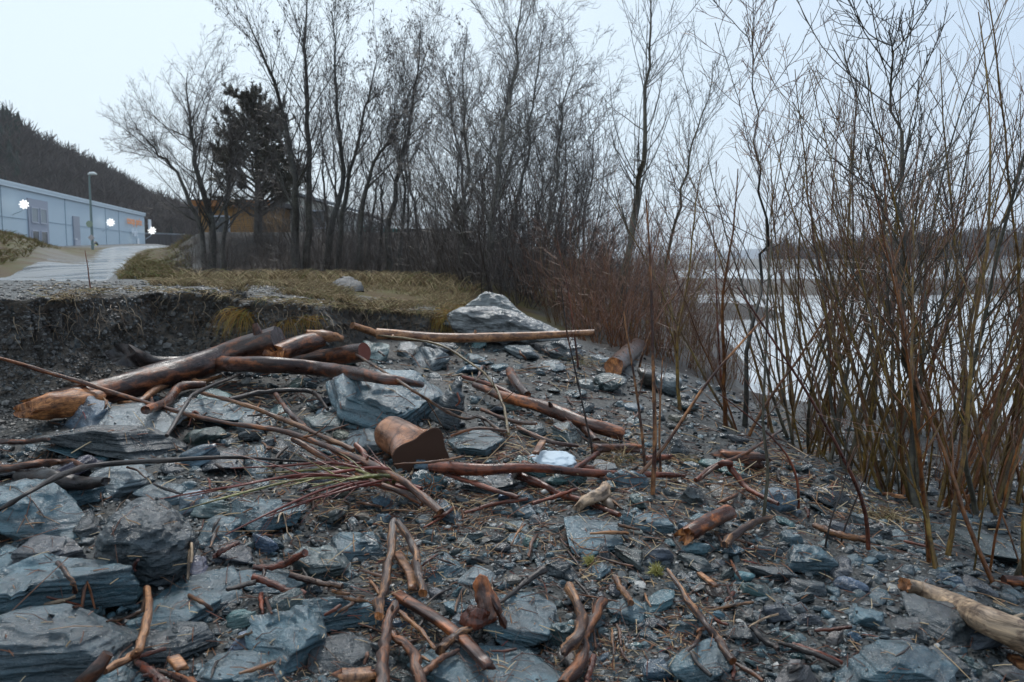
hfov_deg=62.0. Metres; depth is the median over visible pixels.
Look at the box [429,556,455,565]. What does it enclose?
driftwood stick
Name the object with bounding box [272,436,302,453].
slate stone
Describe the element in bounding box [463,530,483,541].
slate stone
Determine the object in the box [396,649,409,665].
slate stone
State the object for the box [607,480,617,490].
slate stone
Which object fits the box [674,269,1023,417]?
river water
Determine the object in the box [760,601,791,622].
slate stone
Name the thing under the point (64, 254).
ground
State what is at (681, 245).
red shrub
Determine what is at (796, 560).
slate stone
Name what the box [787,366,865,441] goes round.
red shrub
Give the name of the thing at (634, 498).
slate stone
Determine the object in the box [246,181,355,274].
dark shrub
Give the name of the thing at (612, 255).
red shrub
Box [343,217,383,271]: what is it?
dark shrub
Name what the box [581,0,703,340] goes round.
aspen tree
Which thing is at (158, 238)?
fence
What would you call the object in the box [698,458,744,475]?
slate stone
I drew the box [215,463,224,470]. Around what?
driftwood stick
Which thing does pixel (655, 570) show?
moss tuft
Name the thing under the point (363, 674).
wood lump
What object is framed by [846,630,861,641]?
slate stone
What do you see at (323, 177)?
slim tree
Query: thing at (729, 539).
driftwood stick
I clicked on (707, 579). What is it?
wood chip
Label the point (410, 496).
driftwood branch
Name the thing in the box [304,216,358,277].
dark shrub
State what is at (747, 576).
rounded stone
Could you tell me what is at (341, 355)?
driftwood log
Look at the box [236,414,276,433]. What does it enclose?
slate stone
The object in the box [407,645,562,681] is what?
slate slab
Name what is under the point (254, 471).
rounded stone
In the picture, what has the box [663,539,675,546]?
slate stone
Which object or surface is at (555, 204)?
dark shrub
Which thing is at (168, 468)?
slate stone
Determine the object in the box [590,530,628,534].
driftwood stick
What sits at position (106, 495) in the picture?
rounded stone
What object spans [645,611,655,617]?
slate stone
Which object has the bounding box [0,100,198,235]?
bare wood
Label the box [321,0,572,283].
birch tree
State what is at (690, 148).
aspen tree
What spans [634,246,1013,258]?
hill
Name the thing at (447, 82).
alder tree
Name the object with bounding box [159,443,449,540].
uprooted willow
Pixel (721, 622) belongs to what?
driftwood stick
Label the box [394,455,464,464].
driftwood twig
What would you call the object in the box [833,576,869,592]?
rounded stone
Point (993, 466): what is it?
red shrub
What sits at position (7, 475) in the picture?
slate stone
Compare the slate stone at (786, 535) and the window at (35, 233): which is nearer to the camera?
the slate stone at (786, 535)
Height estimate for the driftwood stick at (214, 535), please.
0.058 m
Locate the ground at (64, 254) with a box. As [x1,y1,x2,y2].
[0,232,1023,681]
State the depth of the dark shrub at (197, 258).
27.36 m
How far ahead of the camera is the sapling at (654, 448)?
5.03 m
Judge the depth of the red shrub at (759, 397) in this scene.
10.96 m
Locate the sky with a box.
[0,0,1023,257]
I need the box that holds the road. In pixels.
[0,246,163,280]
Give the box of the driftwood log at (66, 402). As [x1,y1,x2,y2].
[13,322,285,419]
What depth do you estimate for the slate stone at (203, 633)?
3.25 m
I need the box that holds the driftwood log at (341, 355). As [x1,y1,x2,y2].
[292,343,370,364]
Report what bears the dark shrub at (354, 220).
on the ground at (64, 254)
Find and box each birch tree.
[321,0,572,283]
[387,0,592,289]
[431,0,600,291]
[474,4,644,298]
[511,79,652,305]
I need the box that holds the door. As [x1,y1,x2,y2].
[72,216,80,245]
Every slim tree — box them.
[278,74,383,268]
[281,84,369,236]
[351,113,404,272]
[353,91,416,263]
[363,41,444,272]
[367,18,442,255]
[417,23,512,231]
[444,140,488,251]
[458,57,515,282]
[473,89,520,230]
[509,120,576,276]
[518,93,594,281]
[519,84,591,239]
[564,53,658,263]
[657,0,936,427]
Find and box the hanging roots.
[1,296,442,353]
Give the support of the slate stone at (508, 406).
on the ground at (64, 254)
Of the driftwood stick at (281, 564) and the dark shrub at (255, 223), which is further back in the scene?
the dark shrub at (255, 223)
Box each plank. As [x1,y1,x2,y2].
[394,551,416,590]
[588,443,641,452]
[642,453,672,460]
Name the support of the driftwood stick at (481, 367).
on the ground at (64, 254)
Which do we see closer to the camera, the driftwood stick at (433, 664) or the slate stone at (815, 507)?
the driftwood stick at (433, 664)
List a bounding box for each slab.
[0,544,16,570]
[0,553,139,614]
[0,603,140,681]
[11,463,61,472]
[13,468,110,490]
[35,425,187,459]
[36,443,92,457]
[63,395,111,428]
[98,402,186,432]
[132,482,189,504]
[138,580,221,631]
[173,397,274,425]
[180,566,242,603]
[182,426,226,444]
[201,448,248,471]
[231,497,306,533]
[238,569,312,592]
[300,596,379,631]
[307,632,375,672]
[317,396,330,407]
[326,369,443,428]
[327,531,385,561]
[346,428,382,451]
[363,340,389,362]
[397,342,417,357]
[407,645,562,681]
[448,430,505,455]
[455,475,519,493]
[456,364,483,374]
[470,591,558,647]
[537,359,566,370]
[564,516,622,558]
[614,469,649,488]
[618,512,675,533]
[735,506,754,519]
[745,565,798,580]
[803,484,851,507]
[819,518,853,536]
[901,591,974,648]
[928,646,971,678]
[931,523,1020,563]
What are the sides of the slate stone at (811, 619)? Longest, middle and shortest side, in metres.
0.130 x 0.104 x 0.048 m
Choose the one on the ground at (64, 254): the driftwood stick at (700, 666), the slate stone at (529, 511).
the slate stone at (529, 511)
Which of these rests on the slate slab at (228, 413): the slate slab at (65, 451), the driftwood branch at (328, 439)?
the driftwood branch at (328, 439)
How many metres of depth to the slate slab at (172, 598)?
3.51 m
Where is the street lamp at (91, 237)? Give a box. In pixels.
[86,172,96,249]
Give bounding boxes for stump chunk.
[459,573,506,629]
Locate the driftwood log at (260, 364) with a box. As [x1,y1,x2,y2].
[215,356,423,387]
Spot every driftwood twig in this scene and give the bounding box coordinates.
[55,560,77,593]
[165,373,240,437]
[355,353,526,437]
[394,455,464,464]
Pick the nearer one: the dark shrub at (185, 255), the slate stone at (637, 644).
the slate stone at (637, 644)
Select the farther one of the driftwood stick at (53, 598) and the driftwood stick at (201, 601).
the driftwood stick at (201, 601)
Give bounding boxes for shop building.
[0,179,145,245]
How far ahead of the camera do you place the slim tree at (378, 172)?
31.11 m
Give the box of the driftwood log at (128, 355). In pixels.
[104,344,181,367]
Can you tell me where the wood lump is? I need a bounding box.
[330,666,376,681]
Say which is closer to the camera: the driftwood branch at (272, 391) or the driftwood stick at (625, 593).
the driftwood stick at (625, 593)
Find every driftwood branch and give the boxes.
[0,357,443,514]
[0,437,50,444]
[0,455,307,511]
[0,456,82,473]
[117,374,221,404]
[141,381,205,414]
[200,392,355,452]
[229,388,328,410]
[273,392,309,427]
[290,437,423,505]
[377,334,519,434]
[427,456,685,516]
[577,426,599,442]
[694,460,779,505]
[698,430,781,481]
[749,625,779,650]
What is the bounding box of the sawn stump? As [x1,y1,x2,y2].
[374,416,448,471]
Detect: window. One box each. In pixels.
[31,207,38,222]
[32,230,39,240]
[39,208,46,223]
[41,231,47,243]
[214,215,229,231]
[312,210,325,228]
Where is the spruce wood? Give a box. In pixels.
[0,104,944,256]
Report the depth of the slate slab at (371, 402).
6.47 m
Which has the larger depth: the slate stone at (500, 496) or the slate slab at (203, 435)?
the slate slab at (203, 435)
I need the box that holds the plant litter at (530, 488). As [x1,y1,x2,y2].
[0,346,1023,681]
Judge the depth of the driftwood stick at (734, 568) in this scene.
4.09 m
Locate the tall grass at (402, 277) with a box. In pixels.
[157,264,491,295]
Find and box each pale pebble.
[485,377,499,383]
[628,529,642,534]
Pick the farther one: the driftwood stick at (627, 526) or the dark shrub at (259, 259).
the dark shrub at (259, 259)
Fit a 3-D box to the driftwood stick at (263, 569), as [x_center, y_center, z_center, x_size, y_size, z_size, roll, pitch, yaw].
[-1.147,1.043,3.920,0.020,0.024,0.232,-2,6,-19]
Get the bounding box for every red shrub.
[487,211,592,308]
[507,162,633,308]
[512,215,615,328]
[525,188,694,339]
[526,217,679,347]
[529,233,647,338]
[532,207,670,313]
[574,189,709,357]
[593,194,683,320]
[594,225,721,359]
[615,188,737,332]
[628,270,746,369]
[645,245,747,350]
[667,305,758,391]
[689,284,790,384]
[735,345,798,409]
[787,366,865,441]
[806,342,869,410]
[829,376,908,462]
[856,361,938,418]
[893,418,980,488]
[905,350,990,434]
[943,336,1020,440]
[955,398,1023,493]
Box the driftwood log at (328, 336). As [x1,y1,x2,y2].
[306,330,343,341]
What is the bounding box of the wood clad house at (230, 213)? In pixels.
[188,199,291,231]
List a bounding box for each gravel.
[0,279,329,446]
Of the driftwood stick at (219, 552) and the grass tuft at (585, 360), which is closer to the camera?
the driftwood stick at (219, 552)
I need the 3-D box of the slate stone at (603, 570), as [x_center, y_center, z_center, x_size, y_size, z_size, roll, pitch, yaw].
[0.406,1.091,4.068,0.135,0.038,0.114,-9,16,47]
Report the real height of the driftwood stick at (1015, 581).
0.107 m
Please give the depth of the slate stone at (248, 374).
7.80 m
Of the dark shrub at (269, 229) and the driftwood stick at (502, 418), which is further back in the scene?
the dark shrub at (269, 229)
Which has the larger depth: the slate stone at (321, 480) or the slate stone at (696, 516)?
the slate stone at (321, 480)
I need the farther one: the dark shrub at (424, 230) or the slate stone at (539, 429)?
the dark shrub at (424, 230)
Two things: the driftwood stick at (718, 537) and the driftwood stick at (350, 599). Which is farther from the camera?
the driftwood stick at (718, 537)
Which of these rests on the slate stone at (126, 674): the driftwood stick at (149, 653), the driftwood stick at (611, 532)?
the driftwood stick at (149, 653)
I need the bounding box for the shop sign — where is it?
[127,219,141,226]
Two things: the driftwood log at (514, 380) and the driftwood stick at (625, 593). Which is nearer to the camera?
the driftwood stick at (625, 593)
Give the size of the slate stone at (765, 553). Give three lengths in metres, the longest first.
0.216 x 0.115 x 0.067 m
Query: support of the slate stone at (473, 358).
on the ground at (64, 254)
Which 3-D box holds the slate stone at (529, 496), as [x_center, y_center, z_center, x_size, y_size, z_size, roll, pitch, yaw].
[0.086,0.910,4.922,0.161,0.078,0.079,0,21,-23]
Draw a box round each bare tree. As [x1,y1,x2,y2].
[98,67,247,271]
[117,15,284,272]
[149,60,292,271]
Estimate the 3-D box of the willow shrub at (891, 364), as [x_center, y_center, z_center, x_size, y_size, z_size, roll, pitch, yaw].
[3.992,-0.940,9.738,2.331,4.152,1.861,0,6,0]
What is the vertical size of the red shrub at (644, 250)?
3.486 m
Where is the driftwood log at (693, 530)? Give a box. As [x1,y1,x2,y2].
[674,504,736,544]
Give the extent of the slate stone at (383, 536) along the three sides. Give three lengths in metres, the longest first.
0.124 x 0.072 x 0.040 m
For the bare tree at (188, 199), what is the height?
6.785 m
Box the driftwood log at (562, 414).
[472,382,625,440]
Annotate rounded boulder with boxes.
[0,478,84,541]
[94,496,197,587]
[443,306,573,344]
[465,291,526,315]
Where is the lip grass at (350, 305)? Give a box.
[37,284,446,318]
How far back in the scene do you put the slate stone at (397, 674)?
3.08 m
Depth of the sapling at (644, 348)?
10.10 m
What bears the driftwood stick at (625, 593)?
on the slate stone at (631, 614)
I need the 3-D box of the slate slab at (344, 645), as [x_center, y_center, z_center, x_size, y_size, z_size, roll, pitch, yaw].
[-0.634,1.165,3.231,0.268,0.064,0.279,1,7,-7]
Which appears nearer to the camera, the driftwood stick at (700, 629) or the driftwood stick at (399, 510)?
the driftwood stick at (700, 629)
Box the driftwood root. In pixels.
[572,481,613,511]
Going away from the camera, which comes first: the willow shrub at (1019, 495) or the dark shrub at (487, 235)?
the willow shrub at (1019, 495)
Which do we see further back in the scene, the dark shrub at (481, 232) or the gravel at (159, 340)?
the dark shrub at (481, 232)
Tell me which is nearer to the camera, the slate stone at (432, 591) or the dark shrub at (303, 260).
the slate stone at (432, 591)
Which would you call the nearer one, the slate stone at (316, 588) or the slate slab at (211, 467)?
the slate stone at (316, 588)
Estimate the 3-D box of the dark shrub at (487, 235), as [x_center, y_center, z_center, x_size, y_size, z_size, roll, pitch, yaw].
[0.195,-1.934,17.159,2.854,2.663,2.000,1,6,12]
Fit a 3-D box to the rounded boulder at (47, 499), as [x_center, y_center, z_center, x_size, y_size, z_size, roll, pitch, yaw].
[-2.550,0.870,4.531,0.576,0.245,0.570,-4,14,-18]
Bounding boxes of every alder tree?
[210,0,366,270]
[238,0,377,273]
[295,0,375,271]
[325,22,435,276]
[331,0,475,275]
[334,0,419,272]
[370,58,434,269]
[403,15,479,274]
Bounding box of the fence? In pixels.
[145,233,184,245]
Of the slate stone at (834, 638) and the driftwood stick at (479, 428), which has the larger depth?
the driftwood stick at (479, 428)
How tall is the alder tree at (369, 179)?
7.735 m
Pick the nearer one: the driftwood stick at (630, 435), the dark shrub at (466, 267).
the driftwood stick at (630, 435)
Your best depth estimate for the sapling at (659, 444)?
5.64 m
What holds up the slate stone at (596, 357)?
on the ground at (64, 254)
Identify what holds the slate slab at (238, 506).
on the ground at (64, 254)
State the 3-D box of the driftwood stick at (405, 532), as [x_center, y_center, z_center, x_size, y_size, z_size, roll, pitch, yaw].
[-0.449,0.989,3.938,0.084,0.162,0.624,-2,6,-17]
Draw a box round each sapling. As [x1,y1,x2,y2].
[85,252,90,287]
[550,228,578,366]
[561,286,592,459]
[596,260,647,470]
[624,186,679,494]
[638,228,712,367]
[639,272,784,473]
[648,358,666,471]
[702,196,727,383]
[712,271,870,549]
[719,391,799,508]
[720,233,806,515]
[824,422,859,547]
[840,440,871,540]
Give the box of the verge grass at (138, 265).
[0,229,195,279]
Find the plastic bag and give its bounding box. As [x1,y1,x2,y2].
[530,450,576,467]
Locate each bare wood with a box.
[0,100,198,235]
[762,223,1023,258]
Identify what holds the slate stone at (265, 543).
on the ground at (64, 254)
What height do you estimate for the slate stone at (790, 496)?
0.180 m
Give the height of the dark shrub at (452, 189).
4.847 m
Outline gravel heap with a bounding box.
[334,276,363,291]
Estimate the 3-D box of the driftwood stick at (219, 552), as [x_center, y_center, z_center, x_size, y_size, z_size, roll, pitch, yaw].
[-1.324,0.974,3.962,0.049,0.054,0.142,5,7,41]
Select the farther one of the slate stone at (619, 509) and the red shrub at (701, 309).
the red shrub at (701, 309)
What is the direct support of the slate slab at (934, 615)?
on the ground at (64, 254)
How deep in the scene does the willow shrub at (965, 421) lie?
5.03 m
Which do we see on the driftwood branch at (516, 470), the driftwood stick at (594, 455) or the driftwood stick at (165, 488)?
the driftwood stick at (594, 455)
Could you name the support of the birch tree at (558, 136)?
on the ground at (64, 254)
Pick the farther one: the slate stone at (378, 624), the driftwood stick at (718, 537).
the driftwood stick at (718, 537)
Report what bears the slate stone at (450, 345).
on the ground at (64, 254)
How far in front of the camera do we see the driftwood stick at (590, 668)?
3.20 m
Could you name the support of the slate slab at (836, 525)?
on the ground at (64, 254)
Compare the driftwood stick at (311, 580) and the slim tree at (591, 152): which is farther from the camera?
the slim tree at (591, 152)
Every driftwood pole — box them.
[350,322,376,336]
[376,328,594,342]
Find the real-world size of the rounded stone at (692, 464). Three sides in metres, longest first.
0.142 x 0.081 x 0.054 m
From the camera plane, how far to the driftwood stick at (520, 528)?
4.37 m
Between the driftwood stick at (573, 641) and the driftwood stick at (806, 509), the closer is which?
the driftwood stick at (573, 641)
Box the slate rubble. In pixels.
[0,344,1023,681]
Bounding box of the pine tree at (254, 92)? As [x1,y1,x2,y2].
[201,80,319,233]
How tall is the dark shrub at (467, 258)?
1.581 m
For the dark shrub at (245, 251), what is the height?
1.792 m
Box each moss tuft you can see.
[583,555,599,565]
[645,561,664,576]
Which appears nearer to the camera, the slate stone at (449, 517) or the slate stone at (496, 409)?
the slate stone at (449, 517)
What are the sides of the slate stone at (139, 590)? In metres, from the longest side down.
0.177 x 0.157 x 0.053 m
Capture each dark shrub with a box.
[148,199,220,272]
[165,215,206,248]
[174,208,254,273]
[180,239,236,271]
[204,219,242,261]
[205,219,262,271]
[216,252,238,269]
[218,200,275,248]
[228,229,255,261]
[230,158,314,250]
[230,224,274,268]
[231,202,309,271]
[238,241,275,271]
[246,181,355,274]
[247,111,396,262]
[248,187,305,252]
[253,215,284,244]
[269,123,448,272]
[270,238,316,276]
[284,244,322,272]
[286,212,350,270]
[290,204,369,273]
[291,161,430,271]
[302,204,335,242]
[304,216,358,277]
[309,205,386,272]
[313,103,450,259]
[320,207,376,271]
[334,193,430,273]
[337,185,434,281]
[337,209,395,271]
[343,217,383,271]
[344,179,423,263]
[351,182,459,273]
[370,106,561,282]
[378,148,508,282]
[384,134,497,258]
[392,185,527,285]
[392,212,443,265]
[402,61,555,274]
[403,177,476,273]
[404,192,474,273]
[405,207,447,257]
[407,186,509,286]
[410,131,510,245]
[414,191,486,277]
[415,120,592,306]
[417,178,537,283]
[418,69,686,312]
[419,117,554,285]
[427,189,557,284]
[440,221,503,285]
[443,135,668,297]
[447,169,595,280]
[455,176,592,310]
[457,110,665,302]
[458,88,633,313]
[461,168,543,286]
[466,161,600,288]
[516,207,637,323]
[530,201,629,282]
[551,175,679,334]
[551,205,687,309]
[553,206,664,308]
[568,197,674,330]
[705,251,735,275]
[747,260,764,277]
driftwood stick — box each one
[44,595,75,604]
[46,596,80,605]
[72,580,98,609]
[74,650,112,681]
[103,585,152,674]
[126,466,145,477]
[132,558,139,571]
[135,660,170,681]
[137,647,165,658]
[153,483,182,494]
[157,668,196,681]
[187,542,193,579]
[187,593,212,611]
[188,410,200,426]
[209,525,219,547]
[210,660,218,678]
[211,518,220,532]
[212,541,239,558]
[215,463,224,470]
[226,579,256,591]
[233,631,252,640]
[239,660,275,674]
[247,410,269,416]
[251,573,306,595]
[252,549,307,570]
[258,592,264,614]
[259,559,265,575]
[261,442,272,451]
[264,596,272,614]
[273,446,287,463]
[276,512,292,539]
[282,499,311,502]
[288,571,343,588]
[301,568,310,591]
[311,489,318,509]
[324,604,341,615]
[325,424,348,431]
[331,589,349,594]
[336,595,372,604]
[338,595,364,612]
[353,442,368,466]
[356,501,381,507]
[358,623,381,632]
[359,569,396,579]
[363,651,368,664]
[369,579,379,594]
[372,518,396,620]
[374,600,399,681]
[381,509,417,511]
[390,590,495,669]
[391,630,426,681]
[394,639,417,647]
[395,519,427,596]
[398,609,435,649]
[415,618,425,632]
[421,553,438,566]
[423,516,444,527]
[423,648,459,675]
[426,550,440,555]
[427,587,451,603]
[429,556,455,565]
[433,506,457,518]
[435,626,472,655]
[443,474,518,498]
[450,427,506,436]
[454,588,463,612]
[455,392,460,405]
[462,374,514,393]
[463,497,527,513]
[471,556,488,564]
[476,365,488,378]
[480,407,537,424]
[491,648,516,652]
[500,565,547,603]
[511,523,525,544]
[516,425,578,447]
[528,533,538,557]
[532,487,578,504]
[557,596,607,681]
[560,538,580,557]
[560,581,588,657]
[567,480,586,493]
[567,549,579,565]
[569,537,603,550]
[573,451,599,467]
[574,579,591,599]
[579,594,618,601]
[584,654,596,681]
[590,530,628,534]
[593,628,596,647]
[597,555,633,566]
[610,628,614,655]
[611,498,623,509]
[612,574,633,605]
[616,624,621,645]
[617,523,640,530]
[619,647,629,662]
[628,432,652,437]
[644,593,651,606]
[666,568,736,664]
[671,457,683,462]
[687,631,702,651]
[690,650,711,676]
[696,626,705,635]
[704,483,737,485]
[713,601,753,610]
[714,531,721,542]
[714,618,728,625]
[717,489,745,503]
[721,515,772,547]
[724,591,735,601]
[726,584,733,602]
[729,559,740,579]
[731,664,735,678]
[735,539,758,548]
[735,662,763,681]
[748,613,778,627]
[776,471,781,481]
[778,641,839,667]
[788,659,805,673]
[792,642,842,664]
[804,506,809,517]
[812,522,865,543]
[814,625,852,631]
[895,645,910,656]
[903,540,940,550]
[935,585,952,587]
[1001,575,1023,586]
[1013,613,1023,617]
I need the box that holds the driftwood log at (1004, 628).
[897,578,1023,654]
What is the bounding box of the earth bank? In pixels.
[0,290,450,395]
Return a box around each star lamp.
[13,200,28,214]
[103,218,114,230]
[146,227,155,238]
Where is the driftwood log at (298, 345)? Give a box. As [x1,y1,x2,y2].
[262,333,325,357]
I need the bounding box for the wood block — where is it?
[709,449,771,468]
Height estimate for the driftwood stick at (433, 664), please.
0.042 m
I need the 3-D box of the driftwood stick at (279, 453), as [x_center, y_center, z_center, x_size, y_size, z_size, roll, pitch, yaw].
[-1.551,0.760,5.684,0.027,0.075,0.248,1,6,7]
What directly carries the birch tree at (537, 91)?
on the ground at (64, 254)
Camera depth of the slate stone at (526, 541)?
4.30 m
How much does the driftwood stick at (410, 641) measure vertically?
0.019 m
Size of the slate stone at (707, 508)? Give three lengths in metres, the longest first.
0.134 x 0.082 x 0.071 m
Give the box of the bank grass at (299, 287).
[142,277,475,310]
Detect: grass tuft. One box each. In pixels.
[21,282,113,301]
[206,306,265,340]
[274,317,312,337]
[294,314,329,335]
[426,307,457,332]
[557,352,602,367]
[582,436,646,468]
[664,444,703,468]
[843,468,869,477]
[847,499,923,525]
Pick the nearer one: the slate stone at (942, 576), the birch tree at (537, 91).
the slate stone at (942, 576)
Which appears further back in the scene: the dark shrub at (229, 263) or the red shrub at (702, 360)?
the dark shrub at (229, 263)
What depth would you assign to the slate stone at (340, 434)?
6.19 m
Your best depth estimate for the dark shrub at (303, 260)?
24.77 m
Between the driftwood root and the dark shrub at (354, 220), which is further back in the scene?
the dark shrub at (354, 220)
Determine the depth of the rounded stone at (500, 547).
4.23 m
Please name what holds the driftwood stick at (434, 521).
on the ground at (64, 254)
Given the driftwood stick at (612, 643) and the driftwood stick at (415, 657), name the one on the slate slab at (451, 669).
the driftwood stick at (415, 657)
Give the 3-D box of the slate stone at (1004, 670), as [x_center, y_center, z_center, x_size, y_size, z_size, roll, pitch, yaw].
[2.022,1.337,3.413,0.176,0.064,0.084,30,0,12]
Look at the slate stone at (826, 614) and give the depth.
3.69 m
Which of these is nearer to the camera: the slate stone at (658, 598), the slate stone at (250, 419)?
the slate stone at (658, 598)
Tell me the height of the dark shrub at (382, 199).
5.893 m
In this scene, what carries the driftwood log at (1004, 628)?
on the ground at (64, 254)
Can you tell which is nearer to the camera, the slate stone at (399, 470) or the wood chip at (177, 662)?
the wood chip at (177, 662)
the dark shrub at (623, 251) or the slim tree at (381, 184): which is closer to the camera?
the dark shrub at (623, 251)
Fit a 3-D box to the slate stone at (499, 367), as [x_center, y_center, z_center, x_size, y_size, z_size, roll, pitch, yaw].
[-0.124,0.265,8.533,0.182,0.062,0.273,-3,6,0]
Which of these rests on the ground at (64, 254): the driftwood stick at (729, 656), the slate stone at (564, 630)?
the slate stone at (564, 630)
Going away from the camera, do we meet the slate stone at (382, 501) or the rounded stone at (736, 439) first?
the slate stone at (382, 501)
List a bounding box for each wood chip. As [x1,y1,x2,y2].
[166,654,188,671]
[532,440,545,454]
[697,572,718,587]
[882,492,905,498]
[1006,653,1023,669]
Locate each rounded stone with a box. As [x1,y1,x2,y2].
[102,493,109,499]
[197,388,231,399]
[238,431,261,441]
[244,444,271,477]
[266,588,304,610]
[309,405,320,409]
[333,486,349,496]
[392,618,410,627]
[404,551,424,559]
[491,542,510,552]
[506,532,525,543]
[545,474,586,485]
[593,372,626,391]
[637,367,660,388]
[651,373,681,396]
[670,400,698,410]
[681,461,699,469]
[681,542,710,554]
[721,599,740,608]
[726,434,748,443]
[729,648,739,657]
[734,571,754,581]
[782,631,800,642]
[785,462,802,471]
[789,509,801,513]
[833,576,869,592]
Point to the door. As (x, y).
(75, 220)
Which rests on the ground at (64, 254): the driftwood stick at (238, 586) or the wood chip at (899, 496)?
the wood chip at (899, 496)
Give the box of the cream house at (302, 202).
[284,193,365,231]
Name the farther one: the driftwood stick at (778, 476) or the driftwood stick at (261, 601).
the driftwood stick at (778, 476)
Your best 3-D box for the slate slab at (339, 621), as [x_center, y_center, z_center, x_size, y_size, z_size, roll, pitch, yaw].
[-0.716,1.109,3.528,0.368,0.130,0.256,0,-1,-7]
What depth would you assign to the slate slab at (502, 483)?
5.09 m
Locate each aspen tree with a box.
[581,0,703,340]
[636,17,765,343]
[774,0,1023,508]
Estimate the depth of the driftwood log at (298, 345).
7.65 m
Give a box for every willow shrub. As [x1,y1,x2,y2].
[595,114,895,436]
[653,91,942,440]
[655,26,1020,482]
[693,127,894,403]
[731,0,1023,457]
[741,13,1023,583]
[742,0,1023,508]
[748,73,947,419]
[751,0,1023,499]
[770,61,973,428]
[795,0,1023,514]
[800,56,1023,441]
[801,86,1023,450]
[834,0,1023,575]
[949,0,1023,509]
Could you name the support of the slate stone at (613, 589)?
on the ground at (64, 254)
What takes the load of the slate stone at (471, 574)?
on the ground at (64, 254)
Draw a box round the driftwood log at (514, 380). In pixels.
[505,367,530,396]
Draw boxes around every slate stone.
[0,462,13,477]
[11,534,87,563]
[19,533,35,543]
[56,455,102,475]
[66,486,105,505]
[72,508,101,538]
[87,606,104,615]
[89,459,150,500]
[93,455,112,461]
[96,665,139,681]
[125,616,142,627]
[134,586,142,602]
[141,621,217,665]
[149,630,159,634]
[159,462,186,474]
[178,490,208,514]
[179,444,219,466]
[190,499,230,517]
[190,555,208,574]
[195,650,290,681]
[196,483,214,491]
[198,515,241,549]
[201,538,252,564]
[226,609,257,628]
[228,630,246,650]
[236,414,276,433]
[245,372,266,376]
[245,605,326,673]
[252,533,278,554]
[259,438,276,446]
[270,404,290,416]
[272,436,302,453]
[288,378,304,387]
[290,544,353,579]
[294,482,311,493]
[301,655,307,667]
[302,412,341,433]
[305,585,322,592]
[311,470,337,482]
[315,406,335,414]
[316,505,349,523]
[320,440,346,458]
[331,429,348,438]
[352,510,369,519]
[370,642,378,651]
[371,496,392,506]
[375,514,390,524]
[375,619,396,629]
[379,533,399,541]
[384,595,407,610]
[390,670,413,681]
[395,468,402,473]
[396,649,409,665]
[411,469,447,495]
[412,346,450,369]
[413,460,427,469]
[420,552,466,583]
[421,342,455,352]
[427,587,443,599]
[429,376,464,429]
[436,499,462,523]
[441,474,456,484]
[443,601,468,615]
[448,546,461,556]
[450,643,460,647]
[451,586,464,596]
[451,613,463,627]
[454,537,473,548]
[457,564,496,585]
[462,353,489,364]
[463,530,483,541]
[471,342,486,347]
[489,406,509,412]
[491,363,508,371]
[498,494,509,499]
[502,345,540,358]
[502,574,523,584]
[503,402,521,410]
[505,520,527,531]
[510,503,535,518]
[512,455,546,477]
[515,490,535,504]
[520,421,546,435]
[522,535,538,547]
[540,339,583,360]
[544,558,571,578]
[547,388,559,392]
[549,524,563,531]
[550,619,574,645]
[551,421,581,442]
[557,642,598,670]
[564,389,586,396]
[578,379,594,390]
[587,354,608,365]
[587,459,617,469]
[587,562,610,577]
[595,472,618,484]
[598,543,610,559]
[599,651,609,661]
[603,451,618,464]
[606,598,645,623]
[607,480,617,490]
[609,583,627,595]
[614,505,627,511]
[614,545,642,569]
[624,402,643,410]
[626,416,639,424]
[628,493,646,508]
[630,642,641,647]
[642,589,674,612]
[642,657,673,681]
[643,547,673,563]
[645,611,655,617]
[645,617,668,628]
[662,437,689,459]
[662,465,677,472]
[663,487,675,496]
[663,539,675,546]
[667,414,686,422]
[668,639,732,681]
[670,609,711,633]
[677,483,709,505]
[677,553,715,572]
[678,522,687,529]
[689,513,703,519]
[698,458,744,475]
[702,505,714,513]
[705,585,723,596]
[708,484,741,508]
[712,611,724,619]
[718,543,744,556]
[720,567,734,579]
[724,621,761,643]
[738,582,772,595]
[743,544,782,561]
[756,487,797,511]
[758,658,772,667]
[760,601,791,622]
[763,461,776,471]
[772,461,781,466]
[775,659,817,681]
[776,515,794,527]
[777,529,803,546]
[785,544,838,574]
[789,652,806,659]
[790,578,826,596]
[792,592,814,603]
[793,613,822,625]
[809,504,824,514]
[820,610,835,618]
[825,629,843,645]
[828,556,852,580]
[832,639,958,681]
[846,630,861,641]
[849,512,864,524]
[852,606,885,627]
[861,565,884,577]
[862,521,892,538]
[863,577,872,586]
[875,540,900,549]
[887,616,929,644]
[892,529,908,539]
[936,572,964,584]
[942,564,951,571]
[958,656,982,675]
[962,574,999,597]
[970,631,1002,649]
[991,603,1023,619]
[992,659,1023,681]
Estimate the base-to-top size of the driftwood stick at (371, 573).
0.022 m
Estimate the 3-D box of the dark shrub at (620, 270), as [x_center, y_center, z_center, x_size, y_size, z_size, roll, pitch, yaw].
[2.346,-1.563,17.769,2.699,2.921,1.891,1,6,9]
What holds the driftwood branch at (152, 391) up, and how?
on the ground at (64, 254)
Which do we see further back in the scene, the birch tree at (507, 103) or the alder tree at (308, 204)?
the alder tree at (308, 204)
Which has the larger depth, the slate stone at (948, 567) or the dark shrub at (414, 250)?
the dark shrub at (414, 250)
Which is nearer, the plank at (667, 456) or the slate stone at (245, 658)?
the slate stone at (245, 658)
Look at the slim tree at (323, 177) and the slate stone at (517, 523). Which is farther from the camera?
the slim tree at (323, 177)
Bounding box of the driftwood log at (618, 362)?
[604,338,644,374]

